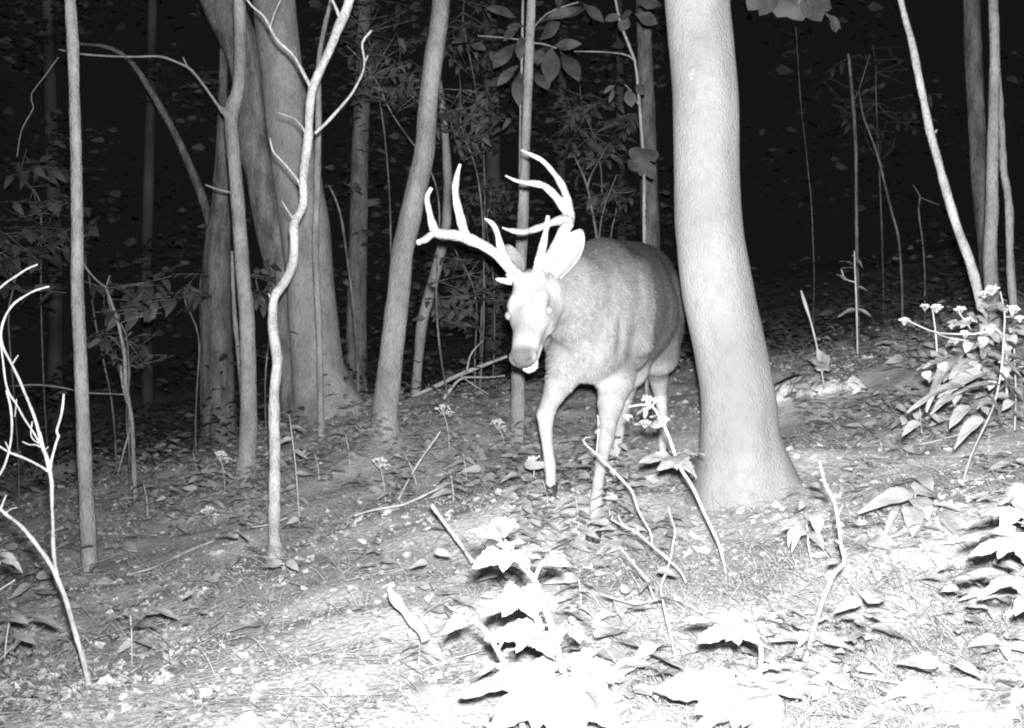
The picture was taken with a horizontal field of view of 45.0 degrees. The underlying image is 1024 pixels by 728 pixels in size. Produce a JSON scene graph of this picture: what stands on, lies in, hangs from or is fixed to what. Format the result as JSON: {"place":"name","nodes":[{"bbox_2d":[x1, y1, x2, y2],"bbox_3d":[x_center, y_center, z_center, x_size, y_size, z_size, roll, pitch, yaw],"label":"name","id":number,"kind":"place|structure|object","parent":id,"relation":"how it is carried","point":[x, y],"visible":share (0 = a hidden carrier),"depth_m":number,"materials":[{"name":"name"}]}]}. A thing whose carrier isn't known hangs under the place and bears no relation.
{"place":"outdoors","nodes":[
{"label":"outdoors","id":0,"kind":"place"},
{"bbox_2d":[0,226,1023,727],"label":"ground","id":1,"kind":"structure","parent":0,"point":[326,678],"depth_m":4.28,"materials":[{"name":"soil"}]},
{"bbox_2d":[0,550,22,589],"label":"leafy seedling","id":2,"kind":"object","parent":1,"relation":"on","point":[9,558],"visible":1,"depth_m":2.69,"materials":[{"name":"grey plant"}]},
{"bbox_2d":[0,229,65,504],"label":"understory shrub","id":3,"kind":"object","parent":1,"relation":"on","point":[11,263],"visible":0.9,"depth_m":6.38,"materials":[{"name":"grey plant"}]},
{"bbox_2d":[0,614,67,659],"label":"leafy seedling","id":4,"kind":"object","parent":1,"relation":"on","point":[26,636],"visible":1,"depth_m":2.93,"materials":[{"name":"grey plant"}]},
{"bbox_2d":[0,148,70,456],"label":"understory shrub","id":5,"kind":"object","parent":1,"relation":"on","point":[38,171],"visible":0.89,"depth_m":8.03,"materials":[{"name":"grey plant"}]},
{"bbox_2d":[0,264,91,688],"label":"forked sapling","id":6,"kind":"object","parent":1,"relation":"on","point":[74,630],"visible":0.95,"depth_m":2.75,"materials":[{"name":"white plant"}]},
{"bbox_2d":[41,0,63,424],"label":"tree","id":7,"kind":"object","parent":1,"relation":"on","point":[55,347],"visible":0.56,"depth_m":13.44,"materials":[{"name":"black plant"}]},
{"bbox_2d":[0,188,116,475],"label":"understory shrub","id":8,"kind":"object","parent":1,"relation":"on","point":[40,233],"visible":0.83,"depth_m":7.38,"materials":[{"name":"grey plant"}]},
{"bbox_2d":[9,263,138,503],"bbox_3d":[-2.220,0.157,6.299,0.671,1.419,0.084,0,4,5],"label":"thin sapling","id":9,"kind":"object","parent":1,"relation":"on","point":[124,384],"visible":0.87,"depth_m":6.28,"materials":[{"name":"grey plant"}]},
{"bbox_2d":[64,0,98,572],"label":"slender tree","id":10,"kind":"object","parent":1,"relation":"on","point":[88,528],"visible":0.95,"depth_m":4.76,"materials":[{"name":"grey plant"}]},
{"bbox_2d":[70,329,174,470],"bbox_3d":[-2.099,0.274,6.646,0.444,0.921,0.856,-2,4,-33],"label":"understory shrub","id":11,"kind":"object","parent":1,"relation":"on","point":[115,357],"visible":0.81,"depth_m":6.58,"materials":[{"name":"grey plant"}]},
{"bbox_2d":[84,270,185,500],"bbox_3d":[-1.957,0.151,6.340,0.546,1.263,0.482,0,4,0],"label":"understory shrub","id":12,"kind":"object","parent":1,"relation":"on","point":[150,313],"visible":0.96,"depth_m":6.32,"materials":[{"name":"grey plant"}]},
{"bbox_2d":[17,0,257,483],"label":"knobbed tree","id":13,"kind":"object","parent":1,"relation":"on","point":[248,422],"visible":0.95,"depth_m":6.19,"materials":[{"name":"grey plant"}]},
{"bbox_2d":[131,482,160,521],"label":"seedling","id":14,"kind":"object","parent":1,"relation":"on","point":[153,510],"visible":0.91,"depth_m":5.76,"materials":[{"name":"grey plant"}]},
{"bbox_2d":[117,607,177,667],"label":"leafy seedling","id":15,"kind":"object","parent":1,"relation":"on","point":[126,644],"visible":0.88,"depth_m":3.08,"materials":[{"name":"grey plant"}]},
{"bbox_2d":[140,0,156,408],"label":"tree","id":16,"kind":"object","parent":1,"relation":"on","point":[147,379],"visible":0.66,"depth_m":14.45,"materials":[{"name":"black bark"}]},
{"bbox_2d":[79,43,238,450],"bbox_3d":[-2.487,-0.791,8.668,1.192,2.953,0.390,0,4,0],"label":"dark tree","id":17,"kind":"object","parent":1,"relation":"on","point":[216,330],"visible":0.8,"depth_m":8.67,"materials":[{"name":"grey plant"}]},
{"bbox_2d":[126,539,215,575],"bbox_3d":[-1.299,0.743,4.760,0.042,0.046,0.493,2,4,25],"label":"fallen stick","id":18,"kind":"object","parent":1,"relation":"on","point":[173,557],"visible":0.99,"depth_m":4.75,"materials":[{"name":"grey wood"}]},
{"bbox_2d":[167,268,211,456],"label":"understory shrub","id":19,"kind":"object","parent":1,"relation":"on","point":[197,293],"visible":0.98,"depth_m":7.35,"materials":[{"name":"grey plant"}]},
{"bbox_2d":[197,498,230,524],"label":"flowering weed","id":20,"kind":"object","parent":1,"relation":"on","point":[219,503],"visible":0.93,"depth_m":5.31,"materials":[{"name":"grey plant"}]},
{"bbox_2d":[231,251,239,395],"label":"thin tree","id":21,"kind":"object","parent":1,"relation":"on","point":[235,324],"visible":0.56,"depth_m":7.19,"materials":[{"name":"grey plant"}]},
{"bbox_2d":[199,0,292,424],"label":"leaning tree","id":22,"kind":"object","parent":1,"relation":"on","point":[254,151],"visible":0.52,"depth_m":7.50,"materials":[{"name":"grey plant"}]},
{"bbox_2d":[235,259,281,440],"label":"understory shrub","id":23,"kind":"object","parent":1,"relation":"on","point":[260,300],"visible":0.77,"depth_m":6.90,"materials":[{"name":"grey plant"}]},
{"bbox_2d":[280,412,313,523],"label":"seedling","id":24,"kind":"object","parent":1,"relation":"on","point":[300,472],"visible":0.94,"depth_m":5.06,"materials":[{"name":"grey plant"}]},
{"bbox_2d":[247,0,371,559],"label":"crooked sapling","id":25,"kind":"object","parent":1,"relation":"on","point":[274,509],"visible":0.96,"depth_m":4.50,"materials":[{"name":"white plant"}]},
{"bbox_2d":[252,0,368,428],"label":"tree","id":26,"kind":"object","parent":1,"relation":"on","point":[283,87],"visible":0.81,"depth_m":7.26,"materials":[{"name":"grey plant"}]},
{"bbox_2d":[301,452,330,482],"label":"seedling","id":27,"kind":"object","parent":1,"relation":"on","point":[318,467],"visible":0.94,"depth_m":5.71,"materials":[{"name":"grey plant"}]},
{"bbox_2d":[312,0,331,444],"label":"pole sapling","id":28,"kind":"object","parent":1,"relation":"on","point":[316,272],"visible":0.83,"depth_m":6.61,"materials":[{"name":"grey plant"}]},
{"bbox_2d":[329,185,359,393],"bbox_3d":[-1.025,-0.365,7.612,0.217,1.467,0.041,2,4,27],"label":"thin sapling","id":29,"kind":"object","parent":1,"relation":"on","point":[353,311],"visible":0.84,"depth_m":7.59,"materials":[{"name":"grey plant"}]},
{"bbox_2d":[0,0,693,406],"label":"undergrowth","id":30,"kind":"object","parent":1,"relation":"on","point":[206,78],"visible":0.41,"depth_m":10.86,"materials":[{"name":"black plant"}]},
{"bbox_2d":[331,434,365,465],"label":"seedling","id":31,"kind":"object","parent":1,"relation":"on","point":[355,458],"visible":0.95,"depth_m":5.85,"materials":[{"name":"grey plant"}]},
{"bbox_2d":[345,0,370,397],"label":"background tree","id":32,"kind":"object","parent":1,"relation":"on","point":[358,222],"visible":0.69,"depth_m":9.54,"materials":[{"name":"grey plant"}]},
{"bbox_2d":[311,0,427,257],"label":"understory shrub","id":33,"kind":"object","parent":1,"relation":"on","point":[368,45],"visible":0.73,"depth_m":8.38,"materials":[{"name":"grey plant"}]},
{"bbox_2d":[367,456,396,500],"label":"flowering weed","id":34,"kind":"object","parent":1,"relation":"on","point":[379,493],"visible":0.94,"depth_m":5.17,"materials":[{"name":"white plant"}]},
{"bbox_2d":[354,487,437,516],"bbox_3d":[-0.406,0.496,4.466,0.343,0.087,0.051,-2,4,-23],"label":"fallen stick","id":35,"kind":"object","parent":1,"relation":"on","point":[403,504],"visible":1,"depth_m":4.45,"materials":[{"name":"grey wood"}]},
{"bbox_2d":[347,34,448,405],"bbox_3d":[-0.665,-0.827,7.195,0.567,2.188,1.108,-1,4,-11],"label":"understory shrub","id":36,"kind":"object","parent":1,"relation":"on","point":[412,80],"visible":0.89,"depth_m":7.17,"materials":[{"name":"grey plant"}]},
{"bbox_2d":[388,451,425,486],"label":"seedling","id":37,"kind":"object","parent":1,"relation":"on","point":[406,456],"visible":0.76,"depth_m":5.44,"materials":[{"name":"grey plant"}]},
{"bbox_2d":[367,0,449,439],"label":"leaning grey tree","id":38,"kind":"object","parent":1,"relation":"on","point":[387,386],"visible":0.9,"depth_m":6.17,"materials":[{"name":"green plant"}]},
{"bbox_2d":[393,642,450,671],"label":"seedling","id":39,"kind":"object","parent":1,"relation":"on","point":[431,651],"visible":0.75,"depth_m":2.77,"materials":[{"name":"white plant"}]},
{"bbox_2d":[411,80,451,392],"bbox_3d":[-0.509,-0.726,7.725,0.288,2.098,0.115,-2,4,-32],"label":"curved tree","id":40,"kind":"object","parent":1,"relation":"on","point":[420,333],"visible":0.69,"depth_m":7.72,"materials":[{"name":"grey plant"}]},
{"bbox_2d":[434,403,462,446],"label":"flowering weed","id":41,"kind":"object","parent":1,"relation":"on","point":[443,407],"visible":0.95,"depth_m":5.97,"materials":[{"name":"grey plant"}]},
{"bbox_2d":[429,475,469,502],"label":"seedling","id":42,"kind":"object","parent":1,"relation":"on","point":[443,491],"visible":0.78,"depth_m":4.55,"materials":[{"name":"grey plant"}]},
{"bbox_2d":[429,503,474,563],"bbox_3d":[-0.167,0.481,3.522,0.158,0.161,0.030,2,4,32],"label":"broken stick","id":43,"kind":"object","parent":1,"relation":"on","point":[433,507],"visible":0.98,"depth_m":3.53,"materials":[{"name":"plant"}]},
{"bbox_2d":[411,341,507,399],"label":"fallen branch","id":44,"kind":"object","parent":1,"relation":"on","point":[449,379],"visible":0.98,"depth_m":7.17,"materials":[{"name":"grey wood"}]},
{"bbox_2d":[447,452,483,494],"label":"seedling","id":45,"kind":"object","parent":1,"relation":"on","point":[469,459],"visible":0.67,"depth_m":5.11,"materials":[{"name":"grey plant"}]},
{"bbox_2d":[428,0,504,379],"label":"understory shrub","id":46,"kind":"object","parent":1,"relation":"on","point":[478,62],"visible":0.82,"depth_m":8.59,"materials":[{"name":"grey plant"}]},
{"bbox_2d":[425,242,512,394],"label":"understory shrub","id":47,"kind":"object","parent":1,"relation":"on","point":[453,300],"visible":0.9,"depth_m":7.48,"materials":[{"name":"grey plant"}]},
{"bbox_2d":[436,73,510,394],"bbox_3d":[-0.264,-0.760,7.424,0.516,1.981,1.180,0,4,0],"label":"understory shrub","id":48,"kind":"object","parent":1,"relation":"on","point":[460,112],"visible":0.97,"depth_m":7.34,"materials":[{"name":"grey plant"}]},
{"bbox_2d":[443,608,525,727],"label":"flowering plant","id":49,"kind":"object","parent":1,"relation":"on","point":[457,621],"visible":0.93,"depth_m":2.02,"materials":[{"name":"white plant"}]},
{"bbox_2d":[452,172,518,379],"bbox_3d":[-0.172,-0.605,8.692,0.504,1.573,1.096,0,4,0],"label":"understory shrub","id":50,"kind":"object","parent":1,"relation":"on","point":[493,210],"visible":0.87,"depth_m":8.65,"materials":[{"name":"grey plant"}]},
{"bbox_2d":[482,0,503,380],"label":"tree","id":51,"kind":"object","parent":1,"relation":"on","point":[493,167],"visible":0.41,"depth_m":12.43,"materials":[{"name":"grey plant"}]},
{"bbox_2d":[0,292,1023,711],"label":"ground cover","id":52,"kind":"object","parent":1,"relation":"on","point":[538,532],"visible":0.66,"depth_m":3.95,"materials":[{"name":"grey plant"}]},
{"bbox_2d":[0,0,1023,403],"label":"woodland","id":53,"kind":"object","parent":1,"relation":"on","point":[780,68],"visible":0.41,"depth_m":18.97,"materials":[{"name":"black plant"}]},
{"bbox_2d":[0,210,1023,500],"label":"undergrowth","id":54,"kind":"object","parent":1,"relation":"on","point":[186,434],"visible":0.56,"depth_m":8.70,"materials":[{"name":"grey plant"}]},
{"bbox_2d":[0,297,1023,727],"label":"moss","id":55,"kind":"object","parent":1,"relation":"on","point":[604,581],"visible":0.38,"depth_m":3.51,"materials":[{"name":"grey plant"}]},
{"bbox_2d":[0,291,1023,727],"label":"twig litter","id":56,"kind":"object","parent":1,"relation":"on","point":[282,693],"visible":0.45,"depth_m":3.31,"materials":[{"name":"grey wood"}]},
{"bbox_2d":[510,0,535,444],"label":"pale pole tree","id":57,"kind":"object","parent":1,"relation":"on","point":[517,394],"visible":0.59,"depth_m":6.00,"materials":[{"name":"grey plant"}]},
{"bbox_2d":[452,0,603,200],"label":"broadleaf sapling","id":58,"kind":"object","parent":1,"relation":"on","point":[549,61],"visible":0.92,"depth_m":6.35,"materials":[{"name":"grey plant"}]},
{"bbox_2d":[459,517,621,727],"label":"flowering plant","id":59,"kind":"object","parent":1,"relation":"on","point":[538,694],"visible":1,"depth_m":1.99,"materials":[{"name":"white plant"}]},
{"bbox_2d":[416,149,684,542],"bbox_3d":[0.341,-0.114,4.698,0.556,1.274,2.127,1,4,22],"label":"deer","id":60,"kind":"object","parent":1,"relation":"on","point":[605,316],"visible":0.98,"depth_m":4.21},
{"bbox_2d":[554,0,567,236],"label":"tree","id":61,"kind":"object","parent":1,"relation":"on","point":[560,171],"visible":0.23,"depth_m":13.45,"materials":[{"name":"grey plant"}]},
{"bbox_2d":[545,572,603,612],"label":"seedling","id":62,"kind":"object","parent":1,"relation":"on","point":[567,577],"visible":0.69,"depth_m":3.04,"materials":[{"name":"white plant"}]},
{"bbox_2d":[553,496,601,540],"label":"seedling","id":63,"kind":"object","parent":1,"relation":"on","point":[591,533],"visible":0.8,"depth_m":3.92,"materials":[{"name":"grey plant"}]},
{"bbox_2d":[548,86,638,237],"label":"understory shrub","id":64,"kind":"object","parent":1,"relation":"on","point":[593,148],"visible":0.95,"depth_m":8.36,"materials":[{"name":"grey plant"}]},
{"bbox_2d":[573,150,616,237],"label":"forked sapling","id":65,"kind":"object","parent":1,"relation":"on","point":[592,211],"visible":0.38,"depth_m":7.50,"materials":[{"name":"grey plant"}]},
{"bbox_2d":[585,494,623,538],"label":"seedling","id":66,"kind":"object","parent":1,"relation":"on","point":[599,515],"visible":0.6,"depth_m":3.92,"materials":[{"name":"grey plant"}]},
{"bbox_2d":[574,183,636,237],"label":"understory shrub","id":67,"kind":"object","parent":1,"relation":"on","point":[593,200],"visible":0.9,"depth_m":7.71,"materials":[{"name":"grey plant"}]},
{"bbox_2d":[574,0,660,429],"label":"winding sapling","id":68,"kind":"object","parent":1,"relation":"on","point":[641,157],"visible":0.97,"depth_m":5.98,"materials":[{"name":"grey plant"}]},
{"bbox_2d":[582,415,652,548],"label":"bare stalk","id":69,"kind":"object","parent":1,"relation":"on","point":[597,430],"visible":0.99,"depth_m":3.30,"materials":[{"name":"grey plant"}]},
{"bbox_2d":[615,0,626,240],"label":"tree","id":70,"kind":"object","parent":1,"relation":"on","point":[619,88],"visible":0.31,"depth_m":13.96,"materials":[{"name":"grey plant"}]},
{"bbox_2d":[587,447,673,488],"bbox_3d":[0.459,0.454,4.900,0.330,0.095,0.364,-18,22,-18],"label":"flat rock","id":71,"kind":"object","parent":1,"relation":"on","point":[653,475],"visible":0.34,"depth_m":4.85,"materials":[{"name":"grey stone"}]},
{"bbox_2d":[599,507,677,668],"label":"bare stalk","id":72,"kind":"object","parent":1,"relation":"on","point":[666,619],"visible":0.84,"depth_m":2.70,"materials":[{"name":"grey plant"}]},
{"bbox_2d":[636,0,659,248],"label":"background tree","id":73,"kind":"object","parent":1,"relation":"on","point":[644,54],"visible":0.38,"depth_m":8.75,"materials":[{"name":"grey plant"}]},
{"bbox_2d":[611,515,686,582],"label":"bare stalk","id":74,"kind":"object","parent":1,"relation":"on","point":[657,550],"visible":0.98,"depth_m":3.00,"materials":[{"name":"grey plant"}]},
{"bbox_2d":[624,395,726,590],"bbox_3d":[0.476,0.375,3.149,0.211,0.575,0.400,-3,5,-39],"label":"flowering plant","id":75,"kind":"object","parent":1,"relation":"on","point":[679,460],"visible":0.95,"depth_m":3.21,"materials":[{"name":"white plant"}]},
{"bbox_2d":[652,610,805,727],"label":"flowering plant","id":76,"kind":"object","parent":1,"relation":"on","point":[722,694],"visible":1,"depth_m":2.05,"materials":[{"name":"white plant"}]},
{"bbox_2d":[665,0,802,510],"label":"tree","id":77,"kind":"object","parent":1,"relation":"on","point":[742,448],"visible":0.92,"depth_m":4.07,"materials":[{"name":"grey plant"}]},
{"bbox_2d":[746,0,840,32],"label":"round leaf shrub","id":78,"kind":"object","parent":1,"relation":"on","point":[814,10],"visible":1,"depth_m":5.41,"materials":[{"name":"grey plant"}]},
{"bbox_2d":[781,510,823,564],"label":"leafy seedling","id":79,"kind":"object","parent":1,"relation":"on","point":[796,530],"visible":1,"depth_m":2.88,"materials":[{"name":"white plant"}]},
{"bbox_2d":[753,460,855,710],"bbox_3d":[0.603,0.462,2.369,0.160,0.517,0.311,3,5,39],"label":"tall stem plant","id":80,"kind":"object","parent":1,"relation":"on","point":[769,677],"visible":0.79,"depth_m":2.33,"materials":[{"name":"white plant"}]},
{"bbox_2d":[795,27,814,350],"bbox_3d":[1.998,-1.129,8.415,0.041,2.323,0.182,-3,5,-39],"label":"thin sapling","id":81,"kind":"object","parent":1,"relation":"on","point":[811,198],"visible":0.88,"depth_m":8.40,"materials":[{"name":"grey plant"}]},
{"bbox_2d":[800,290,832,387],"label":"seedling","id":82,"kind":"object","parent":1,"relation":"on","point":[821,360],"depth_m":5.20,"materials":[{"name":"grey plant"}]},
{"bbox_2d":[774,374,865,405],"bbox_3d":[1.392,0.134,5.672,0.216,0.205,0.572,-2,4,-29],"label":"fallen log","id":83,"kind":"object","parent":1,"relation":"on","point":[788,385],"visible":0.66,"depth_m":5.60,"materials":[{"name":"grey wood"}]},
{"bbox_2d":[836,251,872,353],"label":"leafy plant","id":84,"kind":"object","parent":1,"relation":"on","point":[854,309],"visible":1,"depth_m":5.50,"materials":[{"name":"grey plant"}]},
{"bbox_2d":[847,54,869,347],"bbox_3d":[2.301,-1.032,8.198,0.154,2.051,0.140,0,4,0],"label":"thin sapling","id":85,"kind":"object","parent":1,"relation":"on","point":[856,177],"visible":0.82,"depth_m":8.19,"materials":[{"name":"grey plant"}]},
{"bbox_2d":[860,437,900,450],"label":"seedling","id":86,"kind":"object","parent":1,"relation":"on","point":[870,445],"visible":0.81,"depth_m":4.39,"materials":[{"name":"grey plant"}]},
{"bbox_2d":[858,89,903,339],"bbox_3d":[2.395,-0.915,8.017,0.315,1.723,0.045,1,4,20],"label":"thin sapling","id":87,"kind":"object","parent":1,"relation":"on","point":[899,248],"visible":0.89,"depth_m":7.99,"materials":[{"name":"grey plant"}]},
{"bbox_2d":[822,45,940,313],"bbox_3d":[3.114,-1.603,10.457,0.910,2.355,1.294,2,4,33],"label":"understory shrub","id":88,"kind":"object","parent":1,"relation":"on","point":[871,127],"visible":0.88,"depth_m":10.47,"materials":[{"name":"grey plant"}]},
{"bbox_2d":[852,684,930,727],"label":"leafy plant","id":89,"kind":"object","parent":1,"relation":"on","point":[912,717],"visible":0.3,"depth_m":2.16,"materials":[{"name":"white plant"}]},
{"bbox_2d":[858,481,972,547],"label":"leafy seedling","id":90,"kind":"object","parent":1,"relation":"on","point":[919,510],"visible":0.98,"depth_m":2.99,"materials":[{"name":"white plant"}]},
{"bbox_2d":[889,385,956,432],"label":"leafy plant","id":91,"kind":"object","parent":1,"relation":"on","point":[904,420],"visible":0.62,"depth_m":4.07,"materials":[{"name":"grey plant"}]},
{"bbox_2d":[913,184,939,330],"bbox_3d":[2.613,-0.601,7.803,0.174,1.064,0.068,0,4,0],"label":"dead sapling","id":92,"kind":"object","parent":1,"relation":"on","point":[923,251],"visible":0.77,"depth_m":7.80,"materials":[{"name":"grey wood"}]},
{"bbox_2d":[882,676,972,726],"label":"seedling","id":93,"kind":"object","parent":1,"relation":"on","point":[911,687],"visible":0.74,"depth_m":2.09,"materials":[{"name":"white plant"}]},
{"bbox_2d":[920,304,949,363],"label":"flowering plant","id":94,"kind":"object","parent":1,"relation":"on","point":[942,351],"visible":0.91,"depth_m":3.80,"materials":[{"name":"white plant"}]},
{"bbox_2d":[898,0,995,415],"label":"leaning sapling","id":95,"kind":"object","parent":1,"relation":"on","point":[971,266],"visible":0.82,"depth_m":4.59,"materials":[{"name":"white plant"}]},
{"bbox_2d":[898,284,1023,399],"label":"flowering plant","id":96,"kind":"object","parent":1,"relation":"on","point":[993,330],"visible":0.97,"depth_m":3.70,"materials":[{"name":"white plant"}]},
{"bbox_2d":[902,333,1023,485],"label":"leafy plant","id":97,"kind":"object","parent":1,"relation":"on","point":[961,366],"visible":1,"depth_m":3.32,"materials":[{"name":"white plant"}]},
{"bbox_2d":[914,678,1023,727],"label":"leafy plant","id":98,"kind":"object","parent":1,"relation":"on","point":[976,716],"visible":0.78,"depth_m":2.07,"materials":[{"name":"white plant"}]},
{"bbox_2d":[939,483,1023,615],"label":"leafy plant","id":99,"kind":"object","parent":1,"relation":"on","point":[1009,538],"visible":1,"depth_m":1.93,"materials":[{"name":"white plant"}]},
{"bbox_2d":[963,0,1000,298],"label":"background tree","id":100,"kind":"object","parent":1,"relation":"on","point":[975,93],"visible":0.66,"depth_m":8.46,"materials":[{"name":"grey plant"}]},
{"bbox_2d":[977,327,1023,430],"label":"leafy plant","id":101,"kind":"object","parent":1,"relation":"on","point":[983,354],"visible":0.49,"depth_m":3.87,"materials":[{"name":"grey plant"}]},
{"bbox_2d":[983,0,1019,340],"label":"forked tree","id":102,"kind":"object","parent":1,"relation":"on","point":[996,143],"visible":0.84,"depth_m":5.58,"materials":[{"name":"grey plant"}]},
{"bbox_2d":[0,303,1023,727],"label":"grass","id":103,"kind":"structure","parent":0,"point":[844,717],"depth_m":2.81,"materials":[{"name":"grey plant"}]},
{"bbox_2d":[387,587,429,642],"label":"broken branch","id":104,"kind":"object","parent":103,"relation":"on","point":[415,622],"visible":1,"depth_m":2.81,"materials":[{"name":"white wood"}]},
{"bbox_2d":[0,0,1023,390],"label":"sky","id":105,"kind":"structure","parent":0,"point":[937,26],"materials":[{"name":"black"}]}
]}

